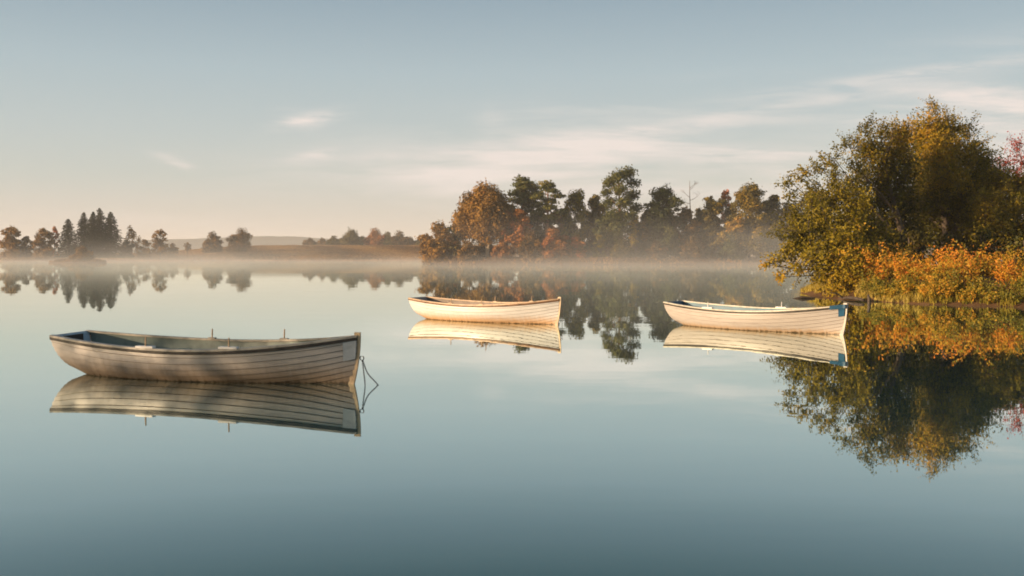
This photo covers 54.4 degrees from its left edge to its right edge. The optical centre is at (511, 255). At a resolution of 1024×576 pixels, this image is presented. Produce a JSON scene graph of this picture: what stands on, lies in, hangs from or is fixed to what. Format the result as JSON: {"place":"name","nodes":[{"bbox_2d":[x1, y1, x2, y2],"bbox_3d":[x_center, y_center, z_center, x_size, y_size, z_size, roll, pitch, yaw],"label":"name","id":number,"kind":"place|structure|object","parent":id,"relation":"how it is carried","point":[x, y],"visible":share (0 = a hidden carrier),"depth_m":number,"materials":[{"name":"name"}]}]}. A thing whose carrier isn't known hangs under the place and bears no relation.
{"place":"outdoors","nodes":[
{"label":"outdoors","id":0,"kind":"place"},
{"bbox_2d":[0,236,935,253],"bbox_3d":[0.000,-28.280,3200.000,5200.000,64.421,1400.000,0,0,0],"label":"hills","id":1,"kind":"structure","parent":0,"point":[261,240],"depth_m":2878.16,"materials":[{"name":"grey"}]},
{"bbox_2d":[0,245,1002,260],"bbox_3d":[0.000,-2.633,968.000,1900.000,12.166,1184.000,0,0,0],"label":"field","id":2,"kind":"structure","parent":0,"point":[294,259],"depth_m":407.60,"materials":[{"name":"brown plant"}]},
{"bbox_2d":[0,225,21,257],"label":"autumn tree","id":3,"kind":"object","parent":2,"relation":"on","point":[10,242],"visible":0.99,"depth_m":403.40,"materials":[{"name":"brown plant"}]},
{"bbox_2d":[17,236,33,257],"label":"dark tree","id":4,"kind":"object","parent":2,"relation":"on","point":[25,248],"visible":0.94,"depth_m":406.66,"materials":[{"name":"green plant"}]},
{"bbox_2d":[31,227,54,257],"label":"autumn tree","id":5,"kind":"object","parent":2,"relation":"on","point":[44,250],"visible":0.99,"depth_m":405.00,"materials":[{"name":"brown plant"}]},
{"bbox_2d":[51,226,59,256],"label":"slender tree","id":6,"kind":"object","parent":2,"relation":"on","point":[54,229],"visible":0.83,"depth_m":409.76,"materials":[{"name":"brown plant"}]},
{"bbox_2d":[52,219,77,257],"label":"spruce tree","id":7,"kind":"object","parent":2,"relation":"on","point":[66,243],"visible":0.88,"depth_m":406.92,"materials":[{"name":"green plant"}]},
{"bbox_2d":[67,212,88,256],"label":"spruce tree","id":8,"kind":"object","parent":2,"relation":"on","point":[82,221],"visible":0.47,"depth_m":409.01,"materials":[{"name":"green plant"}]},
{"bbox_2d":[79,212,106,257],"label":"spruce tree","id":9,"kind":"object","parent":2,"relation":"on","point":[92,223],"visible":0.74,"depth_m":403.11,"materials":[{"name":"green plant"}]},
{"bbox_2d":[88,207,112,257],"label":"spruce tree","id":10,"kind":"object","parent":2,"relation":"on","point":[99,217],"visible":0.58,"depth_m":407.27,"materials":[{"name":"green plant"}]},
{"bbox_2d":[92,212,124,258],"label":"spruce tree","id":11,"kind":"object","parent":2,"relation":"on","point":[110,249],"visible":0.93,"depth_m":404.87,"materials":[{"name":"green plant"}]},
{"bbox_2d":[117,240,134,257],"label":"bush","id":12,"kind":"object","parent":2,"relation":"on","point":[127,249],"visible":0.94,"depth_m":403.24,"materials":[{"name":"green plant"}]},
{"bbox_2d":[125,225,140,255],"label":"birch tree","id":13,"kind":"object","parent":2,"relation":"on","point":[132,235],"visible":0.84,"depth_m":408.62,"materials":[{"name":"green plant"}]},
{"bbox_2d":[136,239,151,258],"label":"bush","id":14,"kind":"object","parent":2,"relation":"on","point":[146,252],"visible":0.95,"depth_m":405.37,"materials":[{"name":"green plant"}]},
{"bbox_2d":[150,229,169,256],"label":"birch tree","id":15,"kind":"object","parent":2,"relation":"on","point":[161,246],"visible":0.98,"depth_m":407.12,"materials":[{"name":"brown plant"}]},
{"bbox_2d":[165,243,178,258],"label":"bush","id":16,"kind":"object","parent":2,"relation":"on","point":[173,253],"visible":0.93,"depth_m":407.29,"materials":[{"name":"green plant"}]},
{"bbox_2d":[183,242,191,253],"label":"tree","id":17,"kind":"object","parent":2,"relation":"on","point":[187,246],"visible":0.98,"depth_m":439.73,"materials":[{"name":"brown plant"}]},
{"bbox_2d":[200,231,223,252],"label":"oak tree","id":18,"kind":"object","parent":2,"relation":"on","point":[215,242],"visible":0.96,"depth_m":452.76,"materials":[{"name":"green plant"}]},
{"bbox_2d":[224,228,252,252],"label":"oak tree","id":19,"kind":"object","parent":2,"relation":"on","point":[240,240],"visible":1,"depth_m":453.02,"materials":[{"name":"green plant"}]},
{"bbox_2d":[302,237,315,244],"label":"hedge tree","id":20,"kind":"object","parent":2,"relation":"on","point":[309,241],"visible":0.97,"depth_m":638.12,"materials":[{"name":"green plant"}]},
{"bbox_2d":[316,237,326,244],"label":"hedge tree","id":21,"kind":"object","parent":2,"relation":"on","point":[322,241],"visible":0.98,"depth_m":638.16,"materials":[{"name":"green plant"}]},
{"bbox_2d":[325,235,339,244],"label":"hedge tree","id":22,"kind":"object","parent":2,"relation":"on","point":[332,240],"visible":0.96,"depth_m":637.05,"materials":[{"name":"green plant"}]},
{"bbox_2d":[338,227,363,244],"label":"hedge tree","id":23,"kind":"object","parent":2,"relation":"on","point":[351,238],"visible":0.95,"depth_m":636.23,"materials":[{"name":"green plant"}]},
{"bbox_2d":[360,227,384,244],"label":"hedge tree","id":24,"kind":"object","parent":2,"relation":"on","point":[375,237],"visible":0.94,"depth_m":636.99,"materials":[{"name":"brown plant"}]},
{"bbox_2d":[380,231,392,244],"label":"hedge tree","id":25,"kind":"object","parent":2,"relation":"on","point":[387,241],"visible":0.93,"depth_m":636.58,"materials":[{"name":"green plant"}]},
{"bbox_2d":[390,230,408,244],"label":"hedge tree","id":26,"kind":"object","parent":2,"relation":"on","point":[399,238],"visible":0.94,"depth_m":636.55,"materials":[{"name":"green plant"}]},
{"bbox_2d":[403,236,415,244],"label":"hedge tree","id":27,"kind":"object","parent":2,"relation":"on","point":[411,241],"visible":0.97,"depth_m":638.16,"materials":[{"name":"green plant"}]},
{"bbox_2d":[0,261,1023,575],"bbox_3d":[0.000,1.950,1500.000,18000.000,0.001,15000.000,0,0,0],"label":"water","id":28,"kind":"structure","parent":0,"point":[616,421],"depth_m":10.86,"materials":[{"name":"liquid"}]},
{"bbox_2d":[49,329,363,383],"bbox_3d":[-4.860,1.699,15.961,5.550,1.078,1.589,0,1,19],"label":"rowing boat","id":29,"kind":"object","parent":28,"relation":"on","point":[330,360],"visible":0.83,"depth_m":15.26,"materials":[{"name":"white wood"}]},
{"bbox_2d":[362,360,377,385],"bbox_3d":[-2.086,1.965,15.015,0.379,0.784,0.146,0,0,0],"label":"mooring rope","id":30,"kind":"object","parent":29,"relation":"hanging from","point":[363,365],"visible":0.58,"depth_m":15.04,"materials":[{"name":"grey fabric"}]},
{"bbox_2d":[408,296,562,324],"bbox_3d":[-0.768,1.699,29.736,5.550,1.078,1.589,0,1,38],"label":"rowing boat","id":31,"kind":"object","parent":28,"relation":"on","point":[495,311],"visible":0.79,"depth_m":28.93,"materials":[{"name":"white wood"}]},
{"bbox_2d":[663,300,849,334],"bbox_3d":[6.460,1.699,26.504,1.589,1.078,5.550,-1,1,-41],"label":"rowing boat","id":32,"kind":"object","parent":28,"relation":"on","point":[825,320],"visible":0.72,"depth_m":25.68,"materials":[{"name":"white paint"}]},
{"bbox_2d":[792,296,814,298],"bbox_3d":[13.331,1.913,45.449,1.074,0.166,0.150,0,0,0],"label":"driftwood","id":33,"kind":"object","parent":28,"relation":"on","point":[803,297],"visible":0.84,"depth_m":45.41,"materials":[{"name":"brown wood"}]},
{"bbox_2d":[829,292,864,301],"bbox_3d":[14.464,1.811,44.798,0.786,0.387,6.066,0,0,0],"label":"fallen branch","id":34,"kind":"object","parent":28,"relation":"in","point":[853,298],"visible":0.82,"depth_m":43.38,"materials":[{"name":"brown wood"}]},
{"bbox_2d":[0,0,1023,248],"label":"sky","id":35,"kind":"structure","parent":0,"point":[186,119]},
{"bbox_2d":[425,256,1001,264],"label":"island","id":36,"kind":"structure","parent":0,"point":[518,261],"depth_m":225.24,"materials":[{"name":"soil"}]},
{"bbox_2d":[414,219,460,263],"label":"willow tree","id":37,"kind":"object","parent":36,"relation":"on","point":[436,249],"visible":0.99,"depth_m":231.43,"materials":[{"name":"brown plant"}]},
{"bbox_2d":[447,225,465,256],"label":"oak tree","id":38,"kind":"object","parent":36,"relation":"on","point":[455,253],"visible":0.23,"depth_m":241.92,"materials":[{"name":"brown plant"}]},
{"bbox_2d":[457,240,480,261],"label":"bush","id":39,"kind":"object","parent":36,"relation":"on","point":[467,252],"visible":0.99,"depth_m":227.97,"materials":[{"name":"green plant"}]},
{"bbox_2d":[449,178,516,256],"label":"birch tree","id":40,"kind":"object","parent":36,"relation":"on","point":[480,214],"visible":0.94,"depth_m":229.85,"materials":[{"name":"orange plant"}]},
{"bbox_2d":[475,244,493,256],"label":"bush","id":41,"kind":"object","parent":36,"relation":"on","point":[481,250],"visible":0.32,"depth_m":240.25,"materials":[{"name":"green plant"}]},
{"bbox_2d":[49,255,936,264],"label":"shore grass","id":42,"kind":"structure","parent":36,"relation":"on","point":[455,258],"depth_m":225.85,"materials":[{"name":"brown plant"}]},
{"bbox_2d":[490,239,515,258],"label":"bush","id":43,"kind":"object","parent":36,"relation":"on","point":[502,249],"visible":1,"depth_m":226.75,"materials":[{"name":"orange plant"}]},
{"bbox_2d":[496,210,515,246],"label":"birch tree","id":44,"kind":"object","parent":36,"relation":"on","point":[506,233],"visible":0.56,"depth_m":229.54,"materials":[{"name":"brown plant"}]},
{"bbox_2d":[507,208,534,256],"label":"birch tree","id":45,"kind":"object","parent":36,"relation":"on","point":[521,229],"visible":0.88,"depth_m":228.12,"materials":[{"name":"orange plant"}]},
{"bbox_2d":[507,174,542,226],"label":"pine tree","id":46,"kind":"object","parent":36,"relation":"on","point":[521,192],"visible":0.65,"depth_m":238.28,"materials":[{"name":"green plant"}]},
{"bbox_2d":[516,232,541,258],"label":"bush","id":47,"kind":"object","parent":36,"relation":"on","point":[531,245],"visible":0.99,"depth_m":226.02,"materials":[{"name":"brown plant"}]},
{"bbox_2d":[529,213,555,256],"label":"oak tree","id":48,"kind":"object","parent":36,"relation":"on","point":[539,229],"visible":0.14,"depth_m":244.62,"materials":[{"name":"green plant"}]},
{"bbox_2d":[529,180,566,235],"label":"pine tree","id":49,"kind":"object","parent":36,"relation":"on","point":[547,186],"visible":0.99,"depth_m":233.10,"materials":[{"name":"green plant"}]},
{"bbox_2d":[539,226,570,258],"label":"bush","id":50,"kind":"object","parent":36,"relation":"on","point":[554,244],"visible":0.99,"depth_m":225.47,"materials":[{"name":"orange plant"}]},
{"bbox_2d":[541,206,578,239],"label":"oak tree","id":51,"kind":"object","parent":36,"relation":"on","point":[558,223],"visible":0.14,"depth_m":243.68,"materials":[{"name":"green plant"}]},
{"bbox_2d":[560,188,590,245],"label":"birch tree","id":52,"kind":"object","parent":36,"relation":"on","point":[574,202],"visible":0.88,"depth_m":236.78,"materials":[{"name":"green plant"}]},
{"bbox_2d":[565,234,586,257],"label":"bush","id":53,"kind":"object","parent":36,"relation":"on","point":[577,249],"visible":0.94,"depth_m":227.02,"materials":[{"name":"brown plant"}]},
{"bbox_2d":[585,238,595,256],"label":"bush","id":54,"kind":"object","parent":36,"relation":"on","point":[588,249],"visible":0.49,"depth_m":239.83,"materials":[{"name":"green plant"}]},
{"bbox_2d":[584,194,609,249],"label":"oak tree","id":55,"kind":"object","parent":36,"relation":"on","point":[596,209],"visible":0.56,"depth_m":241.30,"materials":[{"name":"green plant"}]},
{"bbox_2d":[590,233,606,256],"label":"bush","id":56,"kind":"object","parent":36,"relation":"on","point":[597,251],"visible":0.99,"depth_m":228.58,"materials":[{"name":"green plant"}]},
{"bbox_2d":[603,212,622,256],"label":"oak tree","id":57,"kind":"object","parent":36,"relation":"on","point":[606,249],"visible":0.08,"depth_m":244.44,"materials":[{"name":"green plant"}]},
{"bbox_2d":[592,164,644,249],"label":"pine tree","id":58,"kind":"object","parent":36,"relation":"on","point":[618,220],"visible":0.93,"depth_m":231.70,"materials":[{"name":"green plant"}]},
{"bbox_2d":[608,238,635,258],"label":"bush","id":59,"kind":"object","parent":36,"relation":"on","point":[621,249],"visible":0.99,"depth_m":226.69,"materials":[{"name":"green plant"}]},
{"bbox_2d":[628,212,638,256],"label":"tree","id":60,"kind":"object","parent":36,"relation":"on","point":[633,237],"visible":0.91,"depth_m":230.55,"materials":[{"name":"green plant"}]},
{"bbox_2d":[635,209,655,256],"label":"oak tree","id":61,"kind":"object","parent":36,"relation":"on","point":[643,223],"visible":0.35,"depth_m":243.09,"materials":[{"name":"green plant"}]},
{"bbox_2d":[645,241,668,258],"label":"bush","id":62,"kind":"object","parent":36,"relation":"on","point":[655,251],"visible":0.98,"depth_m":227.94,"materials":[{"name":"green plant"}]},
{"bbox_2d":[638,183,690,256],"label":"oak tree","id":63,"kind":"object","parent":36,"relation":"on","point":[661,227],"visible":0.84,"depth_m":233.42,"materials":[{"name":"green plant"}]},
{"bbox_2d":[671,206,702,255],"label":"oak tree","id":64,"kind":"object","parent":36,"relation":"on","point":[691,227],"visible":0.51,"depth_m":234.97,"materials":[{"name":"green plant"}]},
{"bbox_2d":[681,181,701,215],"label":"dead tree","id":65,"kind":"object","parent":36,"relation":"on","point":[689,197],"visible":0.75,"depth_m":242.98,"materials":[{"name":"grey wood"}]},
{"bbox_2d":[678,234,707,258],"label":"bush","id":66,"kind":"object","parent":36,"relation":"on","point":[693,248],"visible":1,"depth_m":228.80,"materials":[{"name":"green plant"}]},
{"bbox_2d":[684,208,702,232],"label":"oak tree","id":67,"kind":"object","parent":36,"relation":"on","point":[698,215],"visible":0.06,"depth_m":243.36,"materials":[{"name":"green plant"}]},
{"bbox_2d":[696,196,727,257],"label":"oak tree","id":68,"kind":"object","parent":36,"relation":"on","point":[709,219],"visible":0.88,"depth_m":235.13,"materials":[{"name":"green plant"}]},
{"bbox_2d":[718,189,731,225],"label":"birch tree","id":69,"kind":"object","parent":36,"relation":"on","point":[724,193],"visible":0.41,"depth_m":242.47,"materials":[{"name":"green plant"}]},
{"bbox_2d":[714,232,747,260],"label":"bush","id":70,"kind":"object","parent":36,"relation":"on","point":[729,250],"visible":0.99,"depth_m":229.24,"materials":[{"name":"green plant"}]},
{"bbox_2d":[717,178,780,258],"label":"oak tree","id":71,"kind":"object","parent":36,"relation":"on","point":[750,228],"visible":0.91,"depth_m":231.24,"materials":[{"name":"green plant"}]},
{"bbox_2d":[760,194,790,240],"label":"oak tree","id":72,"kind":"object","parent":36,"relation":"on","point":[772,203],"visible":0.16,"depth_m":236.65,"materials":[{"name":"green plant"}]},
{"bbox_2d":[759,231,791,259],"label":"bush","id":73,"kind":"object","parent":36,"relation":"on","point":[774,242],"visible":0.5,"depth_m":230.26,"materials":[{"name":"green plant"}]},
{"bbox_2d":[780,189,839,255],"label":"oak tree","id":74,"kind":"object","parent":36,"relation":"on","point":[784,205],"visible":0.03,"depth_m":235.63,"materials":[{"name":"green plant"}]},
{"bbox_2d":[801,266,1023,306],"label":"lake bank","id":75,"kind":"structure","parent":0,"point":[852,294],"depth_m":40.58,"materials":[{"name":"brown plant"}]},
{"bbox_2d":[758,166,899,297],"bbox_3d":[15.145,-0.953,47.458,7.588,6.929,5.517,0,0,0],"label":"golden willow","id":76,"kind":"object","parent":75,"relation":"on","point":[833,255],"visible":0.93,"depth_m":46.82,"materials":[{"name":"green plant"}]},
{"bbox_2d":[774,110,939,252],"bbox_3d":[19.263,-3.272,54.164,14.941,9.458,5.390,0,0,-37],"label":"leaning tree","id":77,"kind":"object","parent":75,"relation":"on","point":[889,167],"visible":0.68,"depth_m":54.59,"materials":[{"name":"green plant"}]},
{"bbox_2d":[867,294,870,302],"bbox_3d":[14.640,2.027,40.830,0.157,0.914,0.157,0,0,23],"label":"stump","id":78,"kind":"object","parent":75,"relation":"on","point":[868,299],"visible":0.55,"depth_m":40.78,"materials":[{"name":"brown wood"}]},
{"bbox_2d":[876,232,899,272],"bbox_3d":[19.197,0.052,50.982,1.498,2.516,1.532,0,0,-32],"label":"bush","id":79,"kind":"object","parent":75,"relation":"on","point":[889,242],"visible":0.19,"depth_m":50.88,"materials":[{"name":"green plant"}]},
{"bbox_2d":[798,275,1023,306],"bbox_3d":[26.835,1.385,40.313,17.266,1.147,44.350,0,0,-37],"label":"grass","id":80,"kind":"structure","parent":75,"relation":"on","point":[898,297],"depth_m":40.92,"materials":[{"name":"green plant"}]},
{"bbox_2d":[902,228,936,275],"bbox_3d":[21.441,-0.078,53.056,1.974,2.856,1.886,0,0,-17],"label":"bush","id":81,"kind":"object","parent":75,"relation":"on","point":[914,237],"visible":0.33,"depth_m":52.81,"materials":[{"name":"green plant"}]},
{"bbox_2d":[845,237,1023,303],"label":"bracken","id":82,"kind":"object","parent":75,"relation":"on","point":[901,268],"visible":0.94,"depth_m":41.58,"materials":[{"name":"orange plant"}]},
{"bbox_2d":[875,94,1017,258],"bbox_3d":[26.636,-4.128,60.217,8.489,11.299,9.879,0,0,29],"label":"alder tree","id":83,"kind":"object","parent":75,"relation":"on","point":[945,187],"visible":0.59,"depth_m":58.47,"materials":[{"name":"green plant"}]},
{"bbox_2d":[930,229,972,273],"bbox_3d":[22.951,-0.064,51.965,2.059,2.724,2.005,0,0,30],"label":"bush","id":84,"kind":"object","parent":75,"relation":"on","point":[946,239],"visible":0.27,"depth_m":51.80,"materials":[{"name":"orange plant"}]},
{"bbox_2d":[966,227,1005,275],"bbox_3d":[24.590,-0.111,51.972,2.012,2.818,1.940,0,0,0],"label":"bush","id":85,"kind":"object","parent":75,"relation":"on","point":[982,234],"visible":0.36,"depth_m":51.69,"materials":[{"name":"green plant"}]},
{"bbox_2d":[950,146,1023,258],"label":"oak tree","id":86,"kind":"object","parent":75,"relation":"on","point":[1004,221],"visible":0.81,"depth_m":56.69,"materials":[{"name":"green plant"}]},
{"bbox_2d":[994,130,1023,183],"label":"cherry tree","id":87,"kind":"object","parent":75,"relation":"on","point":[1021,161],"visible":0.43,"depth_m":66.93,"materials":[{"name":"pink plant"}]},
{"bbox_2d":[1002,231,1023,275],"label":"bush","id":88,"kind":"object","parent":75,"relation":"on","point":[1019,241],"visible":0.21,"depth_m":49.82,"materials":[{"name":"green plant"}]},
{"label":"islet","id":89,"kind":"object","parent":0,"visible":0},
{"bbox_2d":[68,245,95,260],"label":"bush","id":90,"kind":"object","parent":89,"relation":"on","point":[82,254],"visible":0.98,"depth_m":265.65,"materials":[{"name":"green plant"}]}
]}

